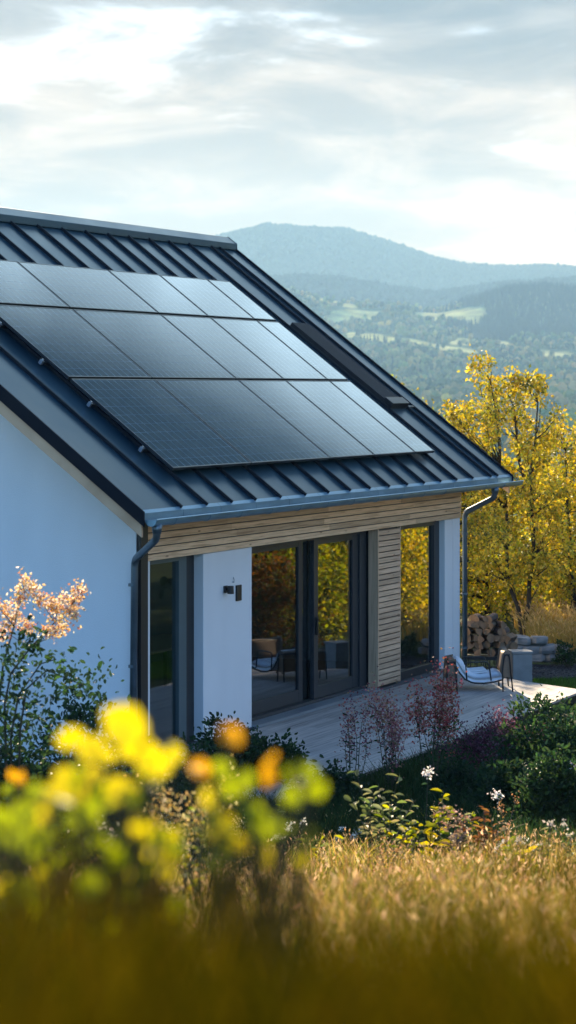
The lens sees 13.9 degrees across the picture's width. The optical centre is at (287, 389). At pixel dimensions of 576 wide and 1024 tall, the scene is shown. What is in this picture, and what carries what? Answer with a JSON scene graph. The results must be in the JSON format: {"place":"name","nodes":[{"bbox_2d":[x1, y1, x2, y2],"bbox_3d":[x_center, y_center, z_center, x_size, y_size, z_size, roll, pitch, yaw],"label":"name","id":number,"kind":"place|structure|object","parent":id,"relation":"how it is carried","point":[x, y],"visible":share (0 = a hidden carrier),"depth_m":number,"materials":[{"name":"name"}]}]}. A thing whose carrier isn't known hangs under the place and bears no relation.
{"place":"outdoors","nodes":[
{"label":"outdoors","id":0,"kind":"place"},
{"bbox_2d":[150,634,171,704],"bbox_3d":[-1.856,3.970,33.602,1.000,0.750,2.200,0,0,25],"label":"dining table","id":1,"kind":"object","parent":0,"point":[159,643],"visible":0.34,"depth_m":33.97,"materials":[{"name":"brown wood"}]},
{"bbox_2d":[0,783,575,1023],"bbox_3d":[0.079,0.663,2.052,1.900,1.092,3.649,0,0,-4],"label":"meadow grass","id":2,"kind":"structure","parent":0,"point":[413,986],"depth_m":1.34,"materials":[{"name":"plant"}]},
{"bbox_2d":[0,601,575,957],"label":"ground","id":3,"kind":"structure","parent":0,"point":[510,624],"depth_m":38.98,"materials":[{"name":"soil"}]},
{"bbox_2d":[1,769,40,939],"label":"leafy seedling","id":4,"kind":"object","parent":3,"relation":"on","point":[19,778],"visible":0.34,"depth_m":4.26,"materials":[{"name":"yellow plant"}]},
{"bbox_2d":[2,797,102,893],"bbox_3d":[-1.315,2.681,13.496,0.708,0.715,0.355,0,0,39],"label":"garden plant","id":5,"kind":"object","parent":3,"relation":"on","point":[69,808],"visible":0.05,"depth_m":13.57,"materials":[{"name":"green plant"}]},
{"bbox_2d":[0,566,105,852],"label":"blossom shrub","id":6,"kind":"object","parent":3,"relation":"on","point":[72,608],"visible":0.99,"depth_m":18.18,"materials":[{"name":"green plant"}]},
{"bbox_2d":[0,711,150,869],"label":"shrub","id":7,"kind":"object","parent":3,"relation":"on","point":[42,772],"visible":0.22,"depth_m":18.43,"materials":[{"name":"green plant"}]},
{"bbox_2d":[0,703,190,993],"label":"flowering plant","id":8,"kind":"object","parent":3,"relation":"on","point":[125,727],"visible":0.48,"depth_m":3.10,"materials":[{"name":"yellow plant"}]},
{"bbox_2d":[8,646,192,851],"bbox_3d":[-1.652,3.239,20.093,1.673,2.076,1.790,0,0,-32],"label":"shrub","id":9,"kind":"object","parent":3,"relation":"on","point":[71,718],"visible":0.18,"depth_m":20.10,"materials":[{"name":"green plant"}]},
{"bbox_2d":[101,735,213,868],"bbox_3d":[-1.397,3.668,21.323,1.508,1.392,1.303,0,0,-18],"label":"shrub","id":10,"kind":"object","parent":3,"relation":"on","point":[183,783],"visible":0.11,"depth_m":21.25,"materials":[{"name":"green plant"}]},
{"bbox_2d":[126,773,212,894],"bbox_3d":[-0.575,2.278,11.633,0.430,0.840,0.730,0,0,-22],"label":"garden plant","id":11,"kind":"object","parent":3,"relation":"on","point":[186,804],"visible":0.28,"depth_m":11.57,"materials":[{"name":"green plant"}]},
{"bbox_2d":[149,754,237,930],"bbox_3d":[-0.445,2.049,10.531,0.441,0.853,0.300,0,0,-36],"label":"garden plant","id":12,"kind":"object","parent":3,"relation":"on","point":[185,852],"visible":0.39,"depth_m":10.55,"materials":[{"name":"green plant"}]},
{"bbox_2d":[150,731,254,833],"bbox_3d":[-0.981,3.850,22.511,1.457,1.189,1.703,0,0,25],"label":"shrub","id":13,"kind":"object","parent":3,"relation":"on","point":[192,752],"visible":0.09,"depth_m":22.51,"materials":[{"name":"green plant"}]},
{"bbox_2d":[180,711,289,788],"bbox_3d":[-0.581,4.036,25.972,1.228,1.003,1.074,0,0,-1],"label":"shrub","id":14,"kind":"object","parent":3,"relation":"on","point":[253,760],"visible":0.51,"depth_m":25.88,"materials":[{"name":"green plant"}]},
{"bbox_2d":[188,725,326,1022],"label":"flowering plant","id":15,"kind":"object","parent":3,"relation":"on","point":[222,833],"visible":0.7,"depth_m":3.02,"materials":[{"name":"yellow plant"}]},
{"bbox_2d":[0,207,523,768],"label":"house","id":16,"kind":"structure","parent":3,"relation":"on","point":[344,573],"depth_m":31.26,"materials":[{"name":"paint"}]},
{"bbox_2d":[38,358,48,364],"bbox_3d":[-1.192,-0.342,32.695,0.044,0.073,8.690,40,16,19],"label":"mounting rail","id":17,"kind":"object","parent":16,"relation":"attached to","point":[42,361],"visible":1,"depth_m":28.77,"materials":[{"name":"metal"}]},
{"bbox_2d":[0,305,151,378],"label":"solar panel","id":18,"kind":"object","parent":17,"relation":"attached to","point":[69,343],"visible":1,"depth_m":29.87,"materials":[{"name":"glass"}]},
{"bbox_2d":[73,309,235,379],"bbox_3d":[-1.791,-0.593,32.069,1.495,0.041,2.466,40,16,19],"label":"solar panel","id":19,"kind":"object","parent":17,"relation":"attached to","point":[156,346],"visible":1,"depth_m":32.00,"materials":[{"name":"glass"}]},
{"bbox_2d":[162,315,282,379],"bbox_3d":[-0.941,-0.593,33.912,1.495,0.041,1.546,40,16,19],"label":"solar panel","id":20,"kind":"object","parent":17,"relation":"attached to","point":[225,349],"visible":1,"depth_m":33.88,"materials":[{"name":"glass"}]},
{"bbox_2d":[211,318,326,380],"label":"solar panel","id":21,"kind":"object","parent":17,"relation":"attached to","point":[270,349],"visible":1,"depth_m":35.31,"materials":[{"name":"glass"}]},
{"bbox_2d":[257,320,347,380],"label":"solar panel","id":22,"kind":"object","parent":17,"relation":"attached to","point":[306,353],"visible":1,"depth_m":36.40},
{"bbox_2d":[138,446,148,451],"bbox_3d":[0.062,0.707,32.118,0.044,0.073,8.690,40,16,19],"label":"mounting rail","id":23,"kind":"object","parent":16,"relation":"attached to","point":[142,449],"visible":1,"depth_m":28.18,"materials":[{"name":"metal"}]},
{"bbox_2d":[70,379,250,469],"bbox_3d":[-1.560,0.416,29.397,1.760,0.041,2.146,40,16,19],"label":"solar panel","id":24,"kind":"object","parent":23,"relation":"attached to","point":[169,430],"visible":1,"depth_m":29.29,"materials":[{"name":"glass"}]},
{"bbox_2d":[155,379,329,464],"bbox_3d":[-0.585,0.416,31.513,1.760,0.041,2.466,40,16,19],"label":"solar panel","id":25,"kind":"object","parent":23,"relation":"attached to","point":[246,422],"visible":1,"depth_m":31.43,"materials":[{"name":"glass"}]},
{"bbox_2d":[239,380,373,459],"bbox_3d":[0.264,0.416,33.357,1.760,0.041,1.546,40,16,19],"label":"solar panel","id":26,"kind":"object","parent":23,"relation":"attached to","point":[309,420],"visible":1,"depth_m":33.32,"materials":[{"name":"glass"}]},
{"bbox_2d":[286,380,414,456],"bbox_3d":[0.924,0.416,34.787,1.760,0.041,1.556,40,16,19],"label":"solar panel","id":27,"kind":"object","parent":23,"relation":"attached to","point":[356,421],"visible":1,"depth_m":34.75,"materials":[{"name":"glass"}]},
{"bbox_2d":[330,381,433,453],"bbox_3d":[1.422,0.416,35.868,1.760,0.041,0.776,40,16,19],"label":"solar panel","id":28,"kind":"object","parent":23,"relation":"attached to","point":[384,418],"visible":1,"depth_m":35.85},
{"bbox_2d":[150,555,193,750],"bbox_3d":[-1.546,3.186,28.541,0.200,2.318,1.528,0,0,25],"label":"window","id":29,"kind":"structure","parent":16,"relation":"in","point":[182,567],"depth_m":28.86,"materials":[{"name":"black metal"}]},
{"bbox_2d":[223,585,233,593],"bbox_3d":[-0.739,2.515,29.662,0.126,0.100,0.082,0,0,25],"label":"wall lamp","id":30,"kind":"object","parent":16,"relation":"attached to","point":[228,589],"visible":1,"depth_m":29.64,"materials":[{"name":"black metal"}]},
{"bbox_2d":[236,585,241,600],"bbox_3d":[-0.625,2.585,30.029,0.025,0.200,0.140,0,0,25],"label":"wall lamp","id":31,"kind":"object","parent":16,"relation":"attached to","point":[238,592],"depth_m":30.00,"materials":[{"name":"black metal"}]},
{"bbox_2d":[250,531,382,728],"bbox_3d":[0.305,3.196,32.355,0.450,2.338,4.175,0,0,25],"label":"sliding door","id":32,"kind":"structure","parent":16,"relation":"in","point":[277,708],"depth_m":32.70,"materials":[{"name":"black metal"}]},
{"bbox_2d":[401,521,438,679],"bbox_3d":[1.922,3.186,35.923,0.100,2.318,1.838,0,0,25],"label":"window","id":33,"kind":"structure","parent":16,"relation":"in","point":[433,527],"depth_m":36.56,"materials":[{"name":"black metal"}]},
{"bbox_2d":[244,728,312,780],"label":"shrub","id":34,"kind":"object","parent":3,"relation":"on","point":[285,754],"visible":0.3,"depth_m":26.56,"materials":[{"name":"green plant"}]},
{"bbox_2d":[0,715,575,861],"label":"ground cover","id":35,"kind":"object","parent":3,"relation":"on","point":[410,784],"visible":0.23,"depth_m":23.91,"materials":[{"name":"green plant"}]},
{"bbox_2d":[293,835,344,877],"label":"garden plant","id":36,"kind":"object","parent":3,"relation":"on","point":[316,849],"visible":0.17,"depth_m":19.56,"materials":[{"name":"green plant"}]},
{"bbox_2d":[273,754,377,812],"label":"shrub","id":37,"kind":"object","parent":3,"relation":"on","point":[333,776],"visible":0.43,"depth_m":25.11,"materials":[{"name":"green plant"}]},
{"bbox_2d":[335,826,361,853],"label":"wildflower","id":38,"kind":"object","parent":3,"relation":"on","point":[341,827],"visible":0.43,"depth_m":21.23,"materials":[{"name":"plant"}]},
{"bbox_2d":[127,671,575,807],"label":"terrace","id":39,"kind":"structure","parent":3,"relation":"on","point":[319,732],"depth_m":31.01,"materials":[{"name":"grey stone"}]},
{"bbox_2d":[442,646,513,691],"bbox_3d":[2.752,4.054,34.300,0.982,0.581,0.684,0,0,0],"label":"lounge chair","id":40,"kind":"object","parent":39,"relation":"on","point":[503,664],"visible":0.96,"depth_m":33.99,"materials":[{"name":"fabric"}]},
{"bbox_2d":[468,667,486,672],"bbox_3d":[2.720,4.079,34.320,0.320,0.042,0.440,-5,0,0],"label":"seat cushion","id":41,"kind":"object","parent":40,"relation":"on","point":[478,670],"visible":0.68,"depth_m":34.17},
{"bbox_2d":[334,686,375,780],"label":"flowering plant","id":42,"kind":"object","parent":3,"relation":"on","point":[350,742],"visible":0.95,"depth_m":25.87,"materials":[{"name":"red plant"}]},
{"bbox_2d":[343,769,418,872],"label":"garden plant","id":43,"kind":"object","parent":3,"relation":"on","point":[364,806],"visible":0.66,"depth_m":20.55,"materials":[{"name":"green plant"}]},
{"bbox_2d":[365,837,404,883],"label":"wildflower","id":44,"kind":"object","parent":3,"relation":"on","point":[382,860],"visible":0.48,"depth_m":17.73,"materials":[{"name":"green plant"}]},
{"bbox_2d":[362,666,413,796],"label":"flowering plant","id":45,"kind":"object","parent":3,"relation":"on","point":[391,742],"visible":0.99,"depth_m":25.81,"materials":[{"name":"red plant"}]},
{"bbox_2d":[372,804,424,867],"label":"garden plant","id":46,"kind":"object","parent":3,"relation":"on","point":[410,829],"visible":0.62,"depth_m":19.79,"materials":[{"name":"green plant"}]},
{"bbox_2d":[418,766,436,848],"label":"white flower","id":47,"kind":"object","parent":3,"relation":"on","point":[429,772],"visible":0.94,"depth_m":20.99,"materials":[{"name":"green plant"}]},
{"bbox_2d":[400,647,467,782],"bbox_3d":[1.632,3.685,26.539,0.767,1.579,0.689,0,0,-6],"label":"flowering plant","id":48,"kind":"object","parent":3,"relation":"on","point":[446,720],"visible":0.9,"depth_m":26.45,"materials":[{"name":"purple plant"}]},
{"bbox_2d":[417,788,456,859],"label":"garden plant","id":49,"kind":"object","parent":3,"relation":"on","point":[433,836],"visible":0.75,"depth_m":20.41,"materials":[{"name":"yellow plant"}]},
{"bbox_2d":[425,716,467,787],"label":"flowering plant","id":50,"kind":"object","parent":3,"relation":"on","point":[452,748],"visible":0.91,"depth_m":25.45,"materials":[{"name":"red plant"}]},
{"bbox_2d":[415,757,502,805],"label":"shrub","id":51,"kind":"object","parent":3,"relation":"on","point":[454,774],"visible":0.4,"depth_m":25.34,"materials":[{"name":"green plant"}]},
{"bbox_2d":[391,370,535,621],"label":"autumn tree","id":52,"kind":"object","parent":3,"relation":"on","point":[487,597],"visible":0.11,"depth_m":46.25,"materials":[{"name":"yellow plant"}]},
{"bbox_2d":[459,811,478,839],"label":"wildflower","id":53,"kind":"object","parent":3,"relation":"on","point":[473,814],"visible":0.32,"depth_m":22.02,"materials":[{"name":"green plant"}]},
{"bbox_2d":[433,802,511,870],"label":"garden plant","id":54,"kind":"object","parent":3,"relation":"on","point":[461,841],"visible":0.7,"depth_m":19.59,"materials":[{"name":"brown plant"}]},
{"bbox_2d":[448,715,497,773],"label":"flowering plant","id":55,"kind":"object","parent":3,"relation":"on","point":[473,747],"visible":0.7,"depth_m":26.09,"materials":[{"name":"purple plant"}]},
{"bbox_2d":[461,654,496,667],"bbox_3d":[3.236,4.378,38.097,0.880,0.175,0.405,0,0,0],"label":"firewood rack","id":56,"kind":"object","parent":3,"relation":"on","point":[489,658],"visible":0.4,"depth_m":37.91,"materials":[{"name":"black metal"}]},
{"bbox_2d":[474,648,481,655],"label":"firewood log","id":57,"kind":"object","parent":56,"relation":"on","point":[478,651],"visible":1,"depth_m":37.89,"materials":[{"name":"brown wood"}]},
{"bbox_2d":[479,641,484,648],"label":"firewood log","id":58,"kind":"object","parent":57,"relation":"on","point":[481,646],"visible":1,"depth_m":37.95,"materials":[{"name":"brown wood"}]},
{"bbox_2d":[482,634,494,642],"bbox_3d":[3.226,3.997,38.083,0.141,0.144,0.316,-40,7,-11],"label":"firewood log","id":59,"kind":"object","parent":58,"relation":"on","point":[490,638],"visible":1,"depth_m":37.93,"materials":[{"name":"brown wood"}]},
{"bbox_2d":[487,647,498,656],"bbox_3d":[3.323,4.227,38.103,0.148,0.137,0.325,-7,-2,21],"label":"firewood log","id":60,"kind":"object","parent":56,"relation":"on","point":[494,651],"visible":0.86,"depth_m":37.97,"materials":[{"name":"brown wood"}]},
{"bbox_2d":[493,641,504,647],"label":"firewood log","id":61,"kind":"object","parent":60,"relation":"on","point":[496,644],"visible":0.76,"depth_m":37.98,"materials":[{"name":"brown wood"}]},
{"bbox_2d":[492,633,500,641],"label":"firewood log","id":62,"kind":"object","parent":61,"relation":"on","point":[497,637],"visible":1,"depth_m":37.93,"materials":[{"name":"brown wood"}]},
{"bbox_2d":[492,627,502,634],"bbox_3d":[3.390,3.899,38.075,0.127,0.125,0.308,-14,0,-13],"label":"firewood log","id":63,"kind":"object","parent":62,"relation":"on","point":[497,631],"visible":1,"depth_m":37.97,"materials":[{"name":"brown wood"}]},
{"bbox_2d":[489,621,495,628],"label":"firewood log","id":64,"kind":"object","parent":63,"relation":"on","point":[492,625],"visible":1,"depth_m":37.92,"materials":[{"name":"brown wood"}]},
{"bbox_2d":[484,613,497,623],"bbox_3d":[3.275,3.692,38.116,0.135,0.134,0.365,-22,-5,21],"label":"firewood log","id":65,"kind":"object","parent":64,"relation":"on","point":[492,617],"visible":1,"depth_m":38.02,"materials":[{"name":"brown wood"}]},
{"bbox_2d":[495,620,506,628],"bbox_3d":[3.414,3.790,38.100,0.099,0.112,0.353,-40,7,-11],"label":"firewood log","id":66,"kind":"object","parent":63,"relation":"on","point":[501,624],"visible":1,"depth_m":37.99,"materials":[{"name":"brown wood"}]},
{"bbox_2d":[457,805,506,864],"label":"garden plant","id":67,"kind":"object","parent":3,"relation":"on","point":[482,827],"visible":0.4,"depth_m":19.45,"materials":[{"name":"brown plant"}]},
{"bbox_2d":[487,788,503,829],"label":"white flower","id":68,"kind":"object","parent":3,"relation":"on","point":[495,796],"visible":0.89,"depth_m":23.18,"materials":[{"name":"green plant"}]},
{"bbox_2d":[461,756,534,817],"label":"shrub","id":69,"kind":"object","parent":3,"relation":"on","point":[504,785],"visible":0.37,"depth_m":24.49,"materials":[{"name":"green plant"}]},
{"bbox_2d":[472,550,532,613],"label":"autumn shrub","id":70,"kind":"object","parent":3,"relation":"on","point":[517,596],"visible":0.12,"depth_m":48.23,"materials":[{"name":"yellow plant"}]},
{"bbox_2d":[495,791,520,836],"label":"wildflower","id":71,"kind":"object","parent":3,"relation":"on","point":[501,810],"visible":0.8,"depth_m":21.86,"materials":[{"name":"green plant"}]},
{"bbox_2d":[473,698,544,768],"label":"flowering plant","id":72,"kind":"object","parent":3,"relation":"on","point":[495,732],"visible":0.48,"depth_m":25.93,"materials":[{"name":"purple plant"}]},
{"bbox_2d":[442,342,575,634],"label":"autumn tree","id":73,"kind":"object","parent":3,"relation":"on","point":[538,455],"visible":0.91,"depth_m":43.20,"materials":[{"name":"yellow plant"}]},
{"bbox_2d":[497,836,537,882],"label":"garden plant","id":74,"kind":"object","parent":3,"relation":"on","point":[512,838],"visible":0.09,"depth_m":17.63,"materials":[{"name":"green plant"}]},
{"bbox_2d":[508,649,532,681],"bbox_3d":[3.543,4.220,36.000,0.330,0.490,0.330,0,0,-7],"label":"side table","id":75,"kind":"object","parent":3,"relation":"on","point":[522,663],"visible":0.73,"depth_m":35.85,"materials":[{"name":"grey concrete"}]},
{"bbox_2d":[483,684,574,777],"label":"shrub","id":76,"kind":"object","parent":3,"relation":"on","point":[536,733],"visible":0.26,"depth_m":25.50,"materials":[{"name":"green plant"}]},
{"bbox_2d":[532,654,544,661],"bbox_3d":[4.074,4.395,38.698,0.319,0.151,0.307,1,-4,7],"label":"stone","id":77,"kind":"object","parent":3,"relation":"on","point":[538,657],"visible":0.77,"depth_m":38.56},
{"bbox_2d":[523,644,539,653],"bbox_3d":[3.983,4.252,38.702,0.408,0.153,0.277,1,6,-4],"label":"stone","id":78,"kind":"object","parent":77,"relation":"on","point":[534,648],"visible":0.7,"depth_m":38.58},
{"bbox_2d":[515,634,530,645],"bbox_3d":[3.823,4.107,38.699,0.343,0.158,0.297,7,3,-1],"label":"stone","id":79,"kind":"object","parent":78,"relation":"on","point":[524,640],"visible":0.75,"depth_m":38.57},
{"bbox_2d":[530,636,547,644],"bbox_3d":[4.095,4.105,38.699,0.298,0.150,0.290,1,-5,-7],"label":"stone","id":80,"kind":"object","parent":78,"relation":"on","point":[538,640],"visible":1,"depth_m":38.57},
{"bbox_2d":[506,550,573,608],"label":"autumn shrub","id":81,"kind":"object","parent":3,"relation":"on","point":[525,590],"visible":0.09,"depth_m":48.62,"materials":[{"name":"yellow plant"}]},
{"bbox_2d":[505,739,575,830],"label":"shrub","id":82,"kind":"object","parent":3,"relation":"on","point":[559,785],"visible":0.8,"depth_m":23.63,"materials":[{"name":"green plant"}]},
{"bbox_2d":[512,818,575,872],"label":"garden plant","id":83,"kind":"object","parent":3,"relation":"on","point":[550,825],"visible":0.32,"depth_m":19.13,"materials":[{"name":"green plant"}]},
{"bbox_2d":[518,452,575,614],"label":"autumn tree","id":84,"kind":"object","parent":3,"relation":"on","point":[540,591],"visible":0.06,"depth_m":47.38,"materials":[{"name":"yellow plant"}]},
{"bbox_2d":[544,653,556,662],"bbox_3d":[4.286,4.399,38.698,0.267,0.160,0.310,3,-6,-42],"label":"stone","id":85,"kind":"object","parent":3,"relation":"on","point":[548,657],"visible":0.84,"depth_m":38.58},
{"bbox_2d":[539,643,555,653],"bbox_3d":[4.229,4.250,38.699,0.369,0.154,0.310,-2,5,1],"label":"stone","id":86,"kind":"object","parent":85,"relation":"on","point":[546,648],"visible":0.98,"depth_m":38.57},
{"bbox_2d":[529,692,575,787],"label":"shrub","id":87,"kind":"object","parent":3,"relation":"on","point":[564,735],"visible":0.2,"depth_m":24.94,"materials":[{"name":"green plant"}]},
{"bbox_2d":[531,568,573,611],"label":"autumn shrub","id":88,"kind":"object","parent":3,"relation":"on","point":[542,596],"visible":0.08,"depth_m":47.63,"materials":[{"name":"yellow plant"}]},
{"bbox_2d":[529,412,575,625],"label":"autumn tree","id":89,"kind":"object","parent":3,"relation":"on","point":[571,584],"visible":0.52,"depth_m":44.46,"materials":[{"name":"yellow plant"}]},
{"bbox_2d":[0,0,575,265],"label":"sky","id":90,"kind":"structure","parent":0,"point":[446,129],"materials":[{"name":"white"}]},
{"bbox_2d":[307,274,575,594],"bbox_3d":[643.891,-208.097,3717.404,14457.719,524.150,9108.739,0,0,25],"label":"hills","id":91,"kind":"structure","parent":0,"point":[346,311],"depth_m":4077.09,"materials":[{"name":"plant"}]},
{"bbox_2d":[215,222,575,289],"bbox_3d":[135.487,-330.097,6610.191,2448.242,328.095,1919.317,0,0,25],"label":"mountain forest","id":92,"kind":"object","parent":91,"relation":"on","point":[270,248],"visible":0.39,"depth_m":6568.31,"materials":[{"name":"plant"}]},
{"bbox_2d":[268,272,575,312],"bbox_3d":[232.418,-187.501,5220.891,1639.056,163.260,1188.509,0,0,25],"label":"mountain forest","id":93,"kind":"object","parent":91,"relation":"on","point":[341,287],"visible":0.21,"depth_m":5237.94,"materials":[{"name":"plant"}]},
{"bbox_2d":[282,285,575,388],"bbox_3d":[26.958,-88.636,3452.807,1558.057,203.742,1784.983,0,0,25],"label":"valley woodland","id":94,"kind":"object","parent":91,"relation":"on","point":[398,349],"visible":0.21,"depth_m":3491.85,"materials":[{"name":"plant"}]},
{"bbox_2d":[359,279,575,382],"bbox_3d":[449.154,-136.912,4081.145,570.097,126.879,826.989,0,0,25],"label":"conifer wood","id":95,"kind":"object","parent":91,"relation":"on","point":[516,327],"visible":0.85,"depth_m":4067.95,"materials":[{"name":"plant"}]},
{"bbox_2d":[406,376,575,511],"bbox_3d":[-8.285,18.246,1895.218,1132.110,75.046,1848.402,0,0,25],"label":"valley woodland","id":96,"kind":"object","parent":91,"relation":"on","point":[454,389],"visible":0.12,"depth_m":2221.60,"materials":[{"name":"plant"}]},
{"bbox_2d":[494,595,575,653],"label":"dry grass","id":97,"kind":"structure","parent":0,"point":[550,624],"depth_m":42.17,"materials":[{"name":"plant"}]},
{"bbox_2d":[501,664,575,679],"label":"gravel","id":98,"kind":"structure","parent":0,"point":[549,671],"depth_m":37.55,"materials":[{"name":"gravel"}]},
{"bbox_2d":[551,638,575,666],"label":"shrub","id":99,"kind":"object","parent":98,"relation":"on","point":[568,657],"visible":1,"depth_m":38.17,"materials":[{"name":"green plant"}]},
{"bbox_2d":[532,676,575,688],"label":"lawn","id":100,"kind":"structure","parent":0,"point":[561,682],"depth_m":36.14,"materials":[{"name":"green plant"}]},
{"label":"mounting rail","id":101,"kind":"object","parent":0,"visible":0},
{"bbox_2d":[0,260,68,308],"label":"solar panel","id":102,"kind":"object","parent":101,"relation":"attached to","point":[20,285],"visible":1,"depth_m":30.80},
{"bbox_2d":[17,261,157,313],"bbox_3d":[-2.736,-1.384,32.504,1.030,0.042,2.466,40,16,19],"label":"solar panel","id":103,"kind":"object","parent":101,"relation":"attached to","point":[79,288],"visible":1,"depth_m":32.43,"materials":[{"name":"glass"}]},
{"bbox_2d":[108,270,207,316],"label":"solar panel","id":104,"kind":"object","parent":101,"relation":"attached to","point":[159,294],"visible":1,"depth_m":34.31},
{"bbox_2d":[160,275,253,319],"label":"solar panel","id":105,"kind":"object","parent":101,"relation":"attached to","point":[208,298],"visible":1,"depth_m":35.74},
{"bbox_2d":[207,279,275,321],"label":"solar panel","id":106,"kind":"object","parent":101,"relation":"attached to","point":[242,300],"visible":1,"depth_m":36.84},
{"label":"firewood log","id":107,"kind":"object","parent":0,"visible":0},
{"bbox_2d":[510,641,517,648],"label":"firewood log","id":108,"kind":"object","parent":107,"relation":"on","point":[513,645],"visible":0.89,"depth_m":37.92,"materials":[{"name":"brown wood"}]},
{"bbox_2d":[504,633,517,643],"bbox_3d":[3.576,4.005,38.086,0.133,0.118,0.342,40,15,19],"label":"firewood log","id":109,"kind":"object","parent":108,"relation":"on","point":[510,637],"visible":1,"depth_m":37.99,"materials":[{"name":"brown wood"}]},
{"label":"firewood log","id":110,"kind":"object","parent":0,"visible":0},
{"bbox_2d":[471,620,484,629],"bbox_3d":[3.069,3.770,38.093,0.173,0.090,0.315,43,-10,-9],"label":"firewood log","id":111,"kind":"object","parent":110,"relation":"on","point":[481,624],"visible":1,"depth_m":37.94,"materials":[{"name":"brown wood"}]},
{"bbox_2d":[468,613,481,621],"bbox_3d":[3.034,3.673,38.113,0.193,0.100,0.302,19,4,15],"label":"firewood log","id":112,"kind":"object","parent":111,"relation":"on","point":[475,617],"visible":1,"depth_m":37.98,"materials":[{"name":"brown wood"}]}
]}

